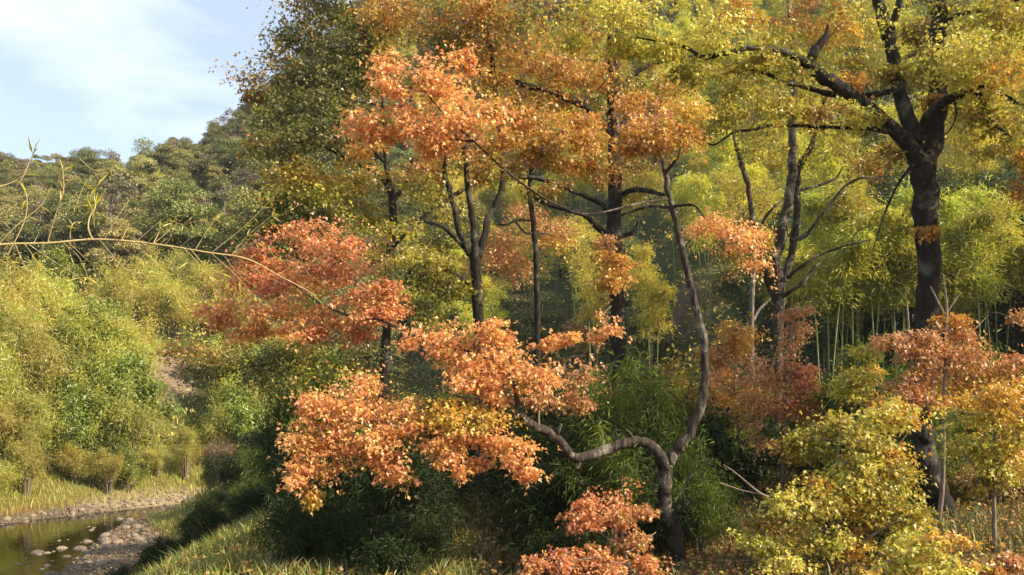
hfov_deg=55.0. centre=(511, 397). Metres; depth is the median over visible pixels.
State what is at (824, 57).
bamboo
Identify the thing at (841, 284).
bamboo
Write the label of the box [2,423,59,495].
thicket bush
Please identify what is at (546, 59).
bamboo
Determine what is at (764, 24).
bamboo
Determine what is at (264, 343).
thicket bush
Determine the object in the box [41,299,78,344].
thicket bush
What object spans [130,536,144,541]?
stone
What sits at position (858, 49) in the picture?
hillside tree
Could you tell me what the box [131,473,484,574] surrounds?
grass
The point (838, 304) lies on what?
bamboo
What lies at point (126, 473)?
thicket bush
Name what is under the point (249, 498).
undergrowth shrub
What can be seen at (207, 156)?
hillside tree
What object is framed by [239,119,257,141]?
hillside tree
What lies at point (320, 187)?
broad green tree
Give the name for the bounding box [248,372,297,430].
thicket bush
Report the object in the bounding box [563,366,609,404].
dwarf bamboo
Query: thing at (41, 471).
thicket bush
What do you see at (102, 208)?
hillside tree
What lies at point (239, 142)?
hillside tree
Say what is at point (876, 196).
bamboo
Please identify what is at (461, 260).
bamboo
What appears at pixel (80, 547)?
stone
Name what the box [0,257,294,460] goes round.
thicket
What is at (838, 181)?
bamboo
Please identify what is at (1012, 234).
bamboo
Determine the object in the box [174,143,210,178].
hillside tree
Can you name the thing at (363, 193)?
hillside tree
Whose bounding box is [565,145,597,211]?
bamboo
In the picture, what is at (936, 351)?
bare topped sapling
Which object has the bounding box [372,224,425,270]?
hillside tree
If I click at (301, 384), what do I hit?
thicket bush
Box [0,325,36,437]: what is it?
thicket bush
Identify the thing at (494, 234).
bamboo
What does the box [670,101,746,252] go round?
bamboo
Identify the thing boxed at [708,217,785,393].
bamboo
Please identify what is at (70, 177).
hillside tree
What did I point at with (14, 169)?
wood
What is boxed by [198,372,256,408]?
thicket bush
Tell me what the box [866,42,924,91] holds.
hillside tree
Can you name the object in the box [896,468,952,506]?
undergrowth shrub
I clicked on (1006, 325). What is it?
bamboo
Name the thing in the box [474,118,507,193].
bamboo
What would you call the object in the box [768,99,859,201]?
bamboo
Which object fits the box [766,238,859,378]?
bamboo
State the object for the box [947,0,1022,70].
hillside tree
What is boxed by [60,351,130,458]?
thicket bush
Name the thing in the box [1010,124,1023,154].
bamboo
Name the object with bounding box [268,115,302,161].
hillside tree
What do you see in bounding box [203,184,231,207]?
hillside tree
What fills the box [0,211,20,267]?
hillside tree
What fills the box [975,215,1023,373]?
bamboo
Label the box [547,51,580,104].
hillside tree
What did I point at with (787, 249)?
bamboo
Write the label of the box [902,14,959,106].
hillside tree
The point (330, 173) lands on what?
hillside tree
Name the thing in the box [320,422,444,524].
undergrowth shrub
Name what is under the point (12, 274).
thicket bush
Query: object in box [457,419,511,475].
undergrowth shrub
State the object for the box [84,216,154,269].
hillside tree
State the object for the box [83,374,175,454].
thicket bush
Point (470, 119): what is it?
bamboo
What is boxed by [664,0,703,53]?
bamboo
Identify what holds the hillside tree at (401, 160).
on the ground at (684, 318)
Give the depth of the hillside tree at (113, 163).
148.79 m
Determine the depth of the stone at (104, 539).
40.15 m
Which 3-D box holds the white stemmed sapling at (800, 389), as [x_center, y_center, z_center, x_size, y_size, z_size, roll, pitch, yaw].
[5.803,0.207,20.936,3.869,4.571,2.152,0,0,0]
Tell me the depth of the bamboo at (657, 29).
122.58 m
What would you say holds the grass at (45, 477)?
on the ground at (684, 318)
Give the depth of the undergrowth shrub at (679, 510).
15.40 m
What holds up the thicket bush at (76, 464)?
on the ground at (684, 318)
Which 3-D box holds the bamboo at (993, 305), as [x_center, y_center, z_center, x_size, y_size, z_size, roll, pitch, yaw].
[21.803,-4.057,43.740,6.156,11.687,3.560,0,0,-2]
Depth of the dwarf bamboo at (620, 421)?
17.96 m
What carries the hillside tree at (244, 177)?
on the ground at (684, 318)
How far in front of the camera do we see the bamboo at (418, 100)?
151.07 m
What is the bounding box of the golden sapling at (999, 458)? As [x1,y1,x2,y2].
[932,370,1023,552]
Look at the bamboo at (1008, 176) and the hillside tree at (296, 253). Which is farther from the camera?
the hillside tree at (296, 253)
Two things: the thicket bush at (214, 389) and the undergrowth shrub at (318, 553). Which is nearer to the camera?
the undergrowth shrub at (318, 553)
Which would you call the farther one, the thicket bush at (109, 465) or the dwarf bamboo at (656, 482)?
the thicket bush at (109, 465)
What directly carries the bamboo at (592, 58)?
on the ground at (684, 318)
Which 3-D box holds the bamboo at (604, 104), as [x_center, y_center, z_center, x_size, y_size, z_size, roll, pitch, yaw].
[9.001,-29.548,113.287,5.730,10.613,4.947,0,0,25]
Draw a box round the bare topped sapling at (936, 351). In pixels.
[865,274,1023,529]
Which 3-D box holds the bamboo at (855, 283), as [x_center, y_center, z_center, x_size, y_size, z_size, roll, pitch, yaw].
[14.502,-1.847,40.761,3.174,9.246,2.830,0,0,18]
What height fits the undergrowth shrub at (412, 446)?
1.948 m
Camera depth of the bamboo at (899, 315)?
42.38 m
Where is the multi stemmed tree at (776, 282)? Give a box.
[682,0,905,471]
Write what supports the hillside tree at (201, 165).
on the ground at (684, 318)
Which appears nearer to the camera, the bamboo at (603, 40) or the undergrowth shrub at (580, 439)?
the undergrowth shrub at (580, 439)
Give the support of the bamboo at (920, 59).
on the ground at (684, 318)
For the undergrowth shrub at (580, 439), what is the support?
on the ground at (684, 318)
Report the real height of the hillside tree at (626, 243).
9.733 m
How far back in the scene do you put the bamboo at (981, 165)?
60.02 m
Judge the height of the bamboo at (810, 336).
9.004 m
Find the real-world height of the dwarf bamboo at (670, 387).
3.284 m
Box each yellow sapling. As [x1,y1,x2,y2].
[715,391,955,574]
[820,343,901,434]
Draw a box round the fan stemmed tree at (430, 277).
[338,0,573,495]
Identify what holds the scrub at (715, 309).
on the ground at (684, 318)
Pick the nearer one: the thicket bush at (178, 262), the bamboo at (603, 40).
the thicket bush at (178, 262)
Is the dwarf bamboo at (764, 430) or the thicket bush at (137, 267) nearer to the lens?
the dwarf bamboo at (764, 430)
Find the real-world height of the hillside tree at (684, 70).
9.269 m
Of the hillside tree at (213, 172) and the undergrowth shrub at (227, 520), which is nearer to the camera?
the undergrowth shrub at (227, 520)
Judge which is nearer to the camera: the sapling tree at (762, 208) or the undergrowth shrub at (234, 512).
the undergrowth shrub at (234, 512)
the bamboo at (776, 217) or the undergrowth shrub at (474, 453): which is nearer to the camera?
the undergrowth shrub at (474, 453)
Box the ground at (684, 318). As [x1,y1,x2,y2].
[0,0,1023,574]
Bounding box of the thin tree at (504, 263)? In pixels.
[450,127,597,378]
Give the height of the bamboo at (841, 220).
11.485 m
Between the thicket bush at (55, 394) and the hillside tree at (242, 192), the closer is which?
the thicket bush at (55, 394)
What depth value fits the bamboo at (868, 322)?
43.97 m
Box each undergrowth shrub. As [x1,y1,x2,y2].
[96,562,138,574]
[105,563,137,574]
[128,544,166,574]
[140,533,176,557]
[157,538,196,555]
[168,526,203,550]
[169,489,229,542]
[195,463,220,490]
[197,449,244,491]
[207,490,229,503]
[210,514,239,529]
[214,480,278,518]
[216,484,252,518]
[234,425,266,456]
[235,483,364,571]
[239,446,276,488]
[243,395,367,483]
[260,431,332,512]
[263,474,291,503]
[273,435,379,531]
[296,505,335,569]
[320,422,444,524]
[320,501,378,574]
[334,453,465,558]
[338,434,455,514]
[339,528,426,574]
[350,398,405,437]
[354,505,473,574]
[357,503,396,552]
[366,470,472,529]
[385,434,449,478]
[396,391,475,452]
[399,447,469,526]
[400,431,474,463]
[405,479,467,533]
[411,444,491,504]
[417,393,474,434]
[433,475,463,514]
[439,477,471,517]
[442,434,482,496]
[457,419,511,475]
[462,422,504,478]
[467,426,561,529]
[469,394,574,479]
[473,391,536,430]
[478,439,647,567]
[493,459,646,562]
[500,415,562,463]
[502,427,585,470]
[504,513,609,570]
[507,501,626,574]
[508,373,579,424]
[510,380,579,432]
[512,521,604,574]
[513,447,566,500]
[526,428,678,556]
[539,424,580,452]
[558,384,605,424]
[561,441,590,467]
[565,400,610,451]
[568,419,596,451]
[605,523,639,561]
[616,417,724,492]
[629,477,715,557]
[635,478,719,547]
[672,478,743,548]
[673,397,780,508]
[737,415,786,471]
[766,417,799,466]
[797,434,892,496]
[819,479,902,565]
[825,390,956,485]
[886,435,952,502]
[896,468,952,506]
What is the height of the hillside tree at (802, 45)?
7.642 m
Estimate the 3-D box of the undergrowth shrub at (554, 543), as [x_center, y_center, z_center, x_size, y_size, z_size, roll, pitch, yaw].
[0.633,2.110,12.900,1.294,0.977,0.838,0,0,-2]
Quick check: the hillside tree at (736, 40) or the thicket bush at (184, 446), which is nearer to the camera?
the thicket bush at (184, 446)
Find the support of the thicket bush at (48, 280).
on the ground at (684, 318)
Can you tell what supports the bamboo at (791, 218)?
on the ground at (684, 318)
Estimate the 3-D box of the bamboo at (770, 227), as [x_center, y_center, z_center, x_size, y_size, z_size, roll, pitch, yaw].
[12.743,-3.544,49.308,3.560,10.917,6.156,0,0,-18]
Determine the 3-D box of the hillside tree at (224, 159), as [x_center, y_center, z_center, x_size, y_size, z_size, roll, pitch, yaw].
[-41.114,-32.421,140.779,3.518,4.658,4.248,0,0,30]
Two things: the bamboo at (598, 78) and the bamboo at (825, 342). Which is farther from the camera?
the bamboo at (598, 78)
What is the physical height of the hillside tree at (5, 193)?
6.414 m
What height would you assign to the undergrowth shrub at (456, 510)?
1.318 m
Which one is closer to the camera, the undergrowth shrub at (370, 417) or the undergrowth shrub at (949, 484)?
the undergrowth shrub at (949, 484)
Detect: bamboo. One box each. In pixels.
[0,137,323,325]
[222,448,278,496]
[232,443,265,475]
[392,256,463,385]
[392,387,429,419]
[395,231,466,358]
[398,34,420,54]
[403,261,438,355]
[411,92,434,113]
[414,172,438,220]
[427,384,474,428]
[441,100,464,134]
[442,229,495,335]
[442,286,510,399]
[445,168,489,223]
[452,96,486,167]
[458,273,513,377]
[468,152,499,204]
[471,70,506,104]
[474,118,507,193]
[475,180,510,217]
[476,207,515,273]
[478,113,509,151]
[481,74,519,115]
[485,123,516,160]
[488,226,531,324]
[490,99,526,153]
[493,183,532,257]
[502,173,560,290]
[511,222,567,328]
[520,92,563,177]
[523,23,547,56]
[523,154,572,267]
[524,71,563,104]
[531,51,557,69]
[536,107,578,214]
[538,104,577,174]
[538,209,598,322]
[538,405,660,565]
[540,350,699,465]
[550,86,579,110]
[551,138,582,217]
[558,217,638,394]
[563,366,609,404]
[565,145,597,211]
[570,53,607,129]
[570,338,723,478]
[572,93,606,160]
[573,353,667,423]
[575,386,610,421]
[580,59,626,115]
[583,19,607,64]
[586,122,640,254]
[587,148,639,189]
[604,159,672,257]
[606,371,701,426]
[607,62,647,117]
[620,21,665,61]
[625,236,677,376]
[632,470,657,499]
[633,154,716,279]
[636,40,673,92]
[639,42,686,158]
[640,462,695,495]
[645,444,753,523]
[648,67,712,224]
[654,101,714,177]
[656,59,715,169]
[662,166,729,328]
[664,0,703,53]
[667,70,748,214]
[669,355,766,464]
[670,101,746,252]
[671,472,754,553]
[686,30,730,142]
[693,0,726,36]
[698,399,778,494]
[705,55,761,166]
[706,160,775,263]
[706,219,788,398]
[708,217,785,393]
[718,0,762,43]
[718,85,789,224]
[720,118,777,205]
[721,54,755,141]
[721,214,806,393]
[725,371,767,406]
[725,402,757,453]
[726,158,784,326]
[728,6,766,43]
[729,189,821,384]
[732,229,811,310]
[735,289,819,395]
[738,44,757,135]
[740,32,806,178]
[745,398,785,464]
[746,5,794,146]
[748,265,849,396]
[749,32,812,151]
[756,210,832,378]
[758,268,841,383]
[759,228,826,396]
[761,0,800,25]
[762,400,848,488]
[765,150,811,191]
[765,395,809,470]
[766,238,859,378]
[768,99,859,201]
[773,198,878,378]
[777,184,891,371]
[781,176,848,379]
[783,47,847,177]
[787,272,867,363]
[788,233,848,373]
[789,195,841,381]
[794,225,886,381]
[796,116,864,190]
[797,0,860,124]
[797,75,846,191]
[797,120,886,196]
[799,194,890,385]
[801,229,854,364]
[802,323,939,445]
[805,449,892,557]
[809,169,912,361]
[812,181,884,369]
[816,219,889,372]
[817,201,913,377]
[817,239,915,376]
[821,163,886,366]
[823,222,876,367]
[825,255,882,369]
[827,445,912,519]
[838,0,916,101]
[839,183,940,366]
[840,252,916,357]
[844,224,944,376]
[847,263,913,365]
[848,0,928,100]
[851,201,942,362]
[851,223,948,384]
[851,313,889,361]
[854,228,917,379]
[856,257,916,373]
[860,286,914,377]
[865,204,914,383]
[869,88,949,177]
[873,102,988,197]
[874,52,906,102]
[878,239,977,306]
[883,165,1003,197]
[885,175,942,381]
[887,175,945,193]
[887,413,978,509]
[894,361,953,435]
[905,55,960,106]
[911,254,1022,390]
[911,273,994,372]
[912,296,982,389]
[915,16,965,59]
[927,87,1015,206]
[932,389,973,483]
[935,375,999,483]
[936,148,1023,335]
[936,186,979,380]
[939,197,1012,387]
[939,206,1017,363]
[939,259,985,388]
[940,185,1020,380]
[941,374,1023,454]
[942,206,1023,378]
[942,219,1023,383]
[943,173,1023,383]
[943,243,1019,358]
[947,218,1023,390]
[947,329,1023,452]
[949,175,1021,355]
[951,57,1011,188]
[958,0,989,66]
[959,214,1019,367]
[966,42,1021,173]
[970,21,1023,69]
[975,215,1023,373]
[978,271,1021,350]
[980,173,1022,363]
[981,184,1023,362]
[981,261,1023,391]
[983,264,1023,366]
[988,0,1023,56]
[989,162,1021,368]
[990,53,1023,183]
[996,229,1023,302]
[998,172,1023,270]
[1002,93,1023,145]
[1003,239,1023,298]
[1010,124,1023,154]
[1015,216,1023,328]
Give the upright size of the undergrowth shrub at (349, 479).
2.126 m
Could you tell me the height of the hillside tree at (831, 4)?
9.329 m
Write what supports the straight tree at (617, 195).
on the ground at (684, 318)
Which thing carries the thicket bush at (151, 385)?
on the ground at (684, 318)
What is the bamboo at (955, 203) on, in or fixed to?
on the ground at (684, 318)
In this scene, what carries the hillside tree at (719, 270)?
on the ground at (684, 318)
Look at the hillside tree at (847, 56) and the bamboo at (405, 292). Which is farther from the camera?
the hillside tree at (847, 56)
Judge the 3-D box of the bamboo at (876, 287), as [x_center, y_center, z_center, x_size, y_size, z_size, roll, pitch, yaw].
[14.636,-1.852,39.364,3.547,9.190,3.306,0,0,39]
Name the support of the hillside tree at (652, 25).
on the ground at (684, 318)
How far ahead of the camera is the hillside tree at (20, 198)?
127.14 m
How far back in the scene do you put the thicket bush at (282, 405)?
64.85 m
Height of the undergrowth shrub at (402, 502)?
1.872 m
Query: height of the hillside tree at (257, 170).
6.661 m
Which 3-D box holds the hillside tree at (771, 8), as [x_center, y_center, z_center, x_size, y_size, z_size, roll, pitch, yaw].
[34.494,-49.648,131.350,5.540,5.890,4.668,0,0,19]
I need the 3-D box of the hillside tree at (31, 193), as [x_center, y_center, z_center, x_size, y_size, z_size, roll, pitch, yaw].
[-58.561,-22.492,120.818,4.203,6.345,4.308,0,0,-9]
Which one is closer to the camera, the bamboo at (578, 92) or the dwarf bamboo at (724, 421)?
the dwarf bamboo at (724, 421)
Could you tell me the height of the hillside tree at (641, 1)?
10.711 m
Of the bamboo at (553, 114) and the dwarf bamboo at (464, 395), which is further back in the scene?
the bamboo at (553, 114)
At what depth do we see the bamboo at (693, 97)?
82.92 m
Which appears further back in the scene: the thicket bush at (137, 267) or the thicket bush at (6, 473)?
the thicket bush at (137, 267)
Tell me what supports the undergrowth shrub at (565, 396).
on the ground at (684, 318)
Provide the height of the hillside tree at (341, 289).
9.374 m
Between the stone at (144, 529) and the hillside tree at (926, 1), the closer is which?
the stone at (144, 529)
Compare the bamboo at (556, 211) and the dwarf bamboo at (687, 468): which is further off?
the bamboo at (556, 211)
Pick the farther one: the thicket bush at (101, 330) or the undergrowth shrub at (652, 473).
the thicket bush at (101, 330)
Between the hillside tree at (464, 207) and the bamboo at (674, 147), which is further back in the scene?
the hillside tree at (464, 207)
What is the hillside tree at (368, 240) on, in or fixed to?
on the ground at (684, 318)
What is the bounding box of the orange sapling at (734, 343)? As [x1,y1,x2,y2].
[602,310,790,490]
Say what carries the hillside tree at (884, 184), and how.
on the ground at (684, 318)
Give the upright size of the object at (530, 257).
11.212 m
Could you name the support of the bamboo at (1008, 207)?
on the ground at (684, 318)
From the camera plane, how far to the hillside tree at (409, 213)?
109.66 m
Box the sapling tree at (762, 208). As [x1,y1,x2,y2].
[716,177,805,393]
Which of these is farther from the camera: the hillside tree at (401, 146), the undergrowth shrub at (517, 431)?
the hillside tree at (401, 146)
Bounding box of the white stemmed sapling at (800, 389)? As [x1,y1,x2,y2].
[697,303,874,493]
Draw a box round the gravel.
[0,488,205,574]
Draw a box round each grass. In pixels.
[0,414,260,515]
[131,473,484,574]
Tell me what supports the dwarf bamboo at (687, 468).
on the ground at (684, 318)
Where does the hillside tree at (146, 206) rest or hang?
on the ground at (684, 318)
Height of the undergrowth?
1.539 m
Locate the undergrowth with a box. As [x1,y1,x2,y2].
[237,463,1023,574]
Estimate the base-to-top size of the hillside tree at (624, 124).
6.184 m
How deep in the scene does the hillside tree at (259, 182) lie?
110.47 m
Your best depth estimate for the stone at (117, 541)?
39.59 m
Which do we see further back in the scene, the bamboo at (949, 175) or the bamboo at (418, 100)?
the bamboo at (418, 100)
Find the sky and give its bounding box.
[0,0,356,165]
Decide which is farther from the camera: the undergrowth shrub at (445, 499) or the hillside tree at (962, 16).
the hillside tree at (962, 16)
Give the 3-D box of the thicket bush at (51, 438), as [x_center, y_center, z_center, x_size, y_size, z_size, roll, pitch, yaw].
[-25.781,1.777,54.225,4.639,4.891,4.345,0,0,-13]
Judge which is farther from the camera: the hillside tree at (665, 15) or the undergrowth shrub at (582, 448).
the hillside tree at (665, 15)
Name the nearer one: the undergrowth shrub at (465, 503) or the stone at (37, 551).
the undergrowth shrub at (465, 503)
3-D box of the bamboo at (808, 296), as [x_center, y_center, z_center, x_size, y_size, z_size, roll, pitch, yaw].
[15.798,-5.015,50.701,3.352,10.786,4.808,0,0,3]
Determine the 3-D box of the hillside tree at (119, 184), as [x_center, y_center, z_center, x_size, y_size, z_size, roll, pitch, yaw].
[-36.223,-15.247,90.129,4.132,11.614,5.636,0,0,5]
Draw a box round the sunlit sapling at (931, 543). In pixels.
[850,523,1023,574]
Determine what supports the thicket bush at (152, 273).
on the ground at (684, 318)
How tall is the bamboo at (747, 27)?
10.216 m
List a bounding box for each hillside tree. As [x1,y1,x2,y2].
[0,184,20,198]
[0,189,12,210]
[0,195,18,221]
[0,206,31,273]
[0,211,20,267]
[0,218,45,268]
[2,178,23,206]
[13,185,42,225]
[17,168,51,194]
[18,188,47,221]
[24,197,55,258]
[27,203,52,225]
[30,181,57,200]
[35,188,75,223]
[36,219,63,252]
[41,193,73,225]
[42,163,76,192]
[43,222,104,283]
[45,160,76,192]
[46,192,119,280]
[47,204,96,273]
[54,174,80,201]
[66,147,107,185]
[66,177,104,203]
[81,200,108,271]
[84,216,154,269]
[85,168,110,204]
[87,168,140,278]
[97,166,138,196]
[99,159,124,180]
[101,191,120,223]
[107,214,145,266]
[108,186,139,208]
[112,196,130,217]
[120,154,166,205]
[125,137,175,191]
[125,156,148,188]
[131,192,153,216]
[132,220,160,255]
[134,194,163,231]
[143,177,207,277]
[148,143,191,177]
[150,200,222,278]
[151,184,206,254]
[166,174,200,202]
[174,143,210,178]
[181,149,206,175]
[186,157,224,189]
[186,206,222,261]
[195,194,215,222]
[200,153,215,183]
[201,176,239,209]
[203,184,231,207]
[204,165,229,183]
[207,214,236,270]
[208,142,236,167]
[209,184,297,260]
[213,136,241,179]
[213,155,234,176]
[213,183,239,251]
[229,166,258,215]
[230,139,270,188]
[233,141,267,186]
[238,191,266,221]
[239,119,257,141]
[240,164,277,213]
[245,113,277,134]
[245,132,285,172]
[245,158,296,193]
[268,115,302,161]
[273,91,307,124]
[275,123,299,143]
[275,238,306,262]
[278,167,345,265]
[281,236,341,281]
[286,144,318,166]
[290,191,344,289]
[308,229,365,292]
[311,296,406,394]
[321,283,400,379]
[323,166,349,194]
[324,118,349,150]
[344,148,367,178]
[347,175,376,227]
[357,229,387,266]
[357,265,404,305]
[361,235,446,342]
[366,166,410,208]
[366,212,388,234]
[371,98,402,123]
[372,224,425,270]
[374,126,395,166]
[378,186,408,213]
[382,148,425,198]
[388,196,433,235]
[389,129,414,158]
[423,197,488,257]
[425,186,448,222]
[437,144,471,181]
[441,236,489,308]
[445,247,506,313]
[465,119,490,161]
[503,289,569,367]
[509,151,534,173]
[512,189,553,226]
[520,61,551,111]
[538,215,570,279]
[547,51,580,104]
[554,216,605,269]
[560,309,610,374]
[568,231,644,344]
[578,41,628,113]
[592,24,635,53]
[617,1,652,31]
[619,114,639,161]
[625,60,652,80]
[625,97,675,182]
[625,305,687,376]
[631,0,671,15]
[631,11,657,40]
[641,17,678,46]
[643,3,685,36]
[664,0,685,13]
[666,6,691,31]
[667,52,696,98]
[686,30,715,65]
[687,0,728,32]
[704,24,779,119]
[706,257,773,352]
[756,6,782,32]
[759,2,786,28]
[763,182,825,223]
[771,0,834,50]
[778,38,810,60]
[800,0,857,15]
[806,26,863,104]
[815,48,870,124]
[830,4,877,75]
[836,99,901,177]
[862,170,904,207]
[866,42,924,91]
[866,95,915,183]
[868,0,924,29]
[899,4,928,29]
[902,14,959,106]
[917,0,952,19]
[929,5,989,86]
[944,97,978,175]
[947,0,986,27]
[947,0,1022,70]
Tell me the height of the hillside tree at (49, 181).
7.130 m
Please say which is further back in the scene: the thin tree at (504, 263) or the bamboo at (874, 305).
the bamboo at (874, 305)
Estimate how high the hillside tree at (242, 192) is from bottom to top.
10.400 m
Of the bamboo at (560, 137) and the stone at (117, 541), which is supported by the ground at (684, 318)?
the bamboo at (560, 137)
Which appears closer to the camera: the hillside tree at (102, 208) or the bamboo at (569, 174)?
the hillside tree at (102, 208)
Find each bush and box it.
[0,252,63,309]
[0,254,35,306]
[0,266,71,350]
[0,280,33,303]
[0,294,54,356]
[0,299,76,415]
[0,308,50,358]
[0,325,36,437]
[0,336,58,409]
[0,351,11,424]
[0,392,10,425]
[0,393,42,464]
[0,454,25,499]
[2,389,89,468]
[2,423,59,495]
[4,261,53,281]
[6,456,49,479]
[7,387,56,467]
[17,244,85,292]
[17,262,51,281]
[20,258,99,334]
[33,253,83,291]
[35,269,68,304]
[35,304,122,363]
[40,389,85,455]
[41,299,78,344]
[41,338,98,384]
[42,377,115,460]
[43,274,86,312]
[45,293,139,362]
[46,356,111,402]
[48,291,136,349]
[50,434,100,483]
[51,345,77,387]
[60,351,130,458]
[68,255,144,320]
[71,305,154,365]
[75,325,167,383]
[77,351,153,434]
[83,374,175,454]
[83,420,130,462]
[84,313,141,352]
[86,443,128,494]
[93,295,140,328]
[101,348,191,449]
[103,301,127,323]
[105,245,180,293]
[114,446,153,491]
[119,272,161,328]
[120,357,167,406]
[121,309,169,369]
[130,273,213,339]
[132,263,191,319]
[144,448,169,476]
[160,245,198,286]
[165,420,209,479]
[176,260,231,304]
[188,398,236,458]
[190,325,266,369]
[194,278,267,328]
[197,425,238,463]
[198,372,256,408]
[198,380,277,458]
[202,333,276,402]
[206,368,272,448]
[246,341,398,468]
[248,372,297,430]
[249,325,328,396]
[252,318,295,359]
[270,383,302,421]
[279,268,327,319]
[298,289,328,344]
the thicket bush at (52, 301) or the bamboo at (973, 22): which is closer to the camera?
the thicket bush at (52, 301)
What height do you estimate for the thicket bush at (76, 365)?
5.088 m
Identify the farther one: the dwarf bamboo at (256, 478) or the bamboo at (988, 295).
the bamboo at (988, 295)
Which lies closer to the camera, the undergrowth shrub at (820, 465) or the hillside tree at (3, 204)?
the undergrowth shrub at (820, 465)
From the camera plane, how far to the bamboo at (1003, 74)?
68.94 m
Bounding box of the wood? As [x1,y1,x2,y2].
[0,0,671,198]
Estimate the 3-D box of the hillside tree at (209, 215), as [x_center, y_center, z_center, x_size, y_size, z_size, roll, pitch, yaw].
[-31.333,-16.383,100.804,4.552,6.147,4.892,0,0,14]
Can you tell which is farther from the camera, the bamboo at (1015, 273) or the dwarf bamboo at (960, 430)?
the bamboo at (1015, 273)
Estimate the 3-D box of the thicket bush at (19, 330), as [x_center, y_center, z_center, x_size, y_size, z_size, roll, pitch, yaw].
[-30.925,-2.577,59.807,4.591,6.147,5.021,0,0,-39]
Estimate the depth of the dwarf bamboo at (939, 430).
21.02 m
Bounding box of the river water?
[0,504,180,574]
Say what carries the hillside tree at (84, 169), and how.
on the ground at (684, 318)
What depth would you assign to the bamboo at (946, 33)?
88.25 m
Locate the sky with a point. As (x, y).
(102, 75)
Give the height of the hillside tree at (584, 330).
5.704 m
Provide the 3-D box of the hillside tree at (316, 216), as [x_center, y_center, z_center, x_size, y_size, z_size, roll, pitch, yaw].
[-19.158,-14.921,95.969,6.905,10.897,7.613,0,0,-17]
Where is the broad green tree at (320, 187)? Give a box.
[149,0,462,412]
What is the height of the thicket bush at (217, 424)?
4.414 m
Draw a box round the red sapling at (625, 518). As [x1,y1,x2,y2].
[516,477,674,574]
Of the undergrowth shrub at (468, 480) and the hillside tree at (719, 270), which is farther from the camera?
the hillside tree at (719, 270)
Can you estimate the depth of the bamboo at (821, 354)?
46.40 m
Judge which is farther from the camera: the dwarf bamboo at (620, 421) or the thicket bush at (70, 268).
the thicket bush at (70, 268)
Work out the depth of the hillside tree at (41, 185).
134.76 m
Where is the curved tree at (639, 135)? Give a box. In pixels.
[187,39,736,565]
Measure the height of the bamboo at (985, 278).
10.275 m
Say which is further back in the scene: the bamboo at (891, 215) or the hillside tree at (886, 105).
the hillside tree at (886, 105)
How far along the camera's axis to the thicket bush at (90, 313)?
62.78 m
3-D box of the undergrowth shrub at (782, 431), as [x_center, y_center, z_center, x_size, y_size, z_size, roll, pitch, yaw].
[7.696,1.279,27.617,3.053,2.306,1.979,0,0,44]
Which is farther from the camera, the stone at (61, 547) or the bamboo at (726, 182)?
the bamboo at (726, 182)
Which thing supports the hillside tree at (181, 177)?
on the ground at (684, 318)
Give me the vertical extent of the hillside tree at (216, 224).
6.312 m
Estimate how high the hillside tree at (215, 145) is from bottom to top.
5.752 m
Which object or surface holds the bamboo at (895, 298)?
on the ground at (684, 318)
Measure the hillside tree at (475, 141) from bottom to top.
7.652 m
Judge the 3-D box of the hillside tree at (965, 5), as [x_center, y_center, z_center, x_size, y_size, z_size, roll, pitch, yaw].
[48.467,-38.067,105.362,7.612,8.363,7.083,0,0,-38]
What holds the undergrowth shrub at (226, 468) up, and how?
on the ground at (684, 318)
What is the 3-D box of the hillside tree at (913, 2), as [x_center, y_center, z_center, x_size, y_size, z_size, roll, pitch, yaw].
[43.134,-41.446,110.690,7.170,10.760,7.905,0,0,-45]
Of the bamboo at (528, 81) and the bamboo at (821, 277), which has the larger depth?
the bamboo at (528, 81)
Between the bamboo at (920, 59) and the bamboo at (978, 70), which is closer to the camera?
the bamboo at (978, 70)
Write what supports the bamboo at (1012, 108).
on the ground at (684, 318)
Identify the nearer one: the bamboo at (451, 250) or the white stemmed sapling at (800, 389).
the white stemmed sapling at (800, 389)
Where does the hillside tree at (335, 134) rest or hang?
on the ground at (684, 318)
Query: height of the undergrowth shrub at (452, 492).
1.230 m
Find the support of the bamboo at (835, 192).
on the ground at (684, 318)
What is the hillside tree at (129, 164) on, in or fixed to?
on the ground at (684, 318)
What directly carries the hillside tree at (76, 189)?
on the ground at (684, 318)
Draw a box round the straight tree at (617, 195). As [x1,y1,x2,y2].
[350,0,707,399]
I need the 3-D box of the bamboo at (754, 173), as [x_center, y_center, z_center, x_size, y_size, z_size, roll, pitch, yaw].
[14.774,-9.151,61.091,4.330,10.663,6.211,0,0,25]
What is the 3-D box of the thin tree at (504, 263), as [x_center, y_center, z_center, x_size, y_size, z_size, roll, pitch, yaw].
[0.713,-2.990,31.538,3.868,11.103,6.193,0,0,-27]
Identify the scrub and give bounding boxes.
[1,0,475,461]
[443,104,1019,400]
[449,0,1003,330]
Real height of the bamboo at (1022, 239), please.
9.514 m
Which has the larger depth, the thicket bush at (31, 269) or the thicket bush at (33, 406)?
the thicket bush at (31, 269)
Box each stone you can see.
[1,516,11,520]
[30,549,43,553]
[43,571,59,574]
[55,546,67,548]
[67,506,77,511]
[73,546,86,548]
[94,569,106,574]
[95,559,108,565]
[99,532,110,536]
[99,537,110,543]
[101,544,114,549]
[108,535,118,539]
[112,539,123,543]
[130,524,141,529]
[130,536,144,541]
[137,540,147,544]
[140,528,150,531]
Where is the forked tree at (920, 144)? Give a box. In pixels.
[526,0,1023,518]
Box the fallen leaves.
[63,468,1023,574]
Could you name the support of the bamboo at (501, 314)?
on the ground at (684, 318)
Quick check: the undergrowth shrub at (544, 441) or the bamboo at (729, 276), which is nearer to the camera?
the undergrowth shrub at (544, 441)
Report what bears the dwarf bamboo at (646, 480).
on the ground at (684, 318)
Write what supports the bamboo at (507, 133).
on the ground at (684, 318)

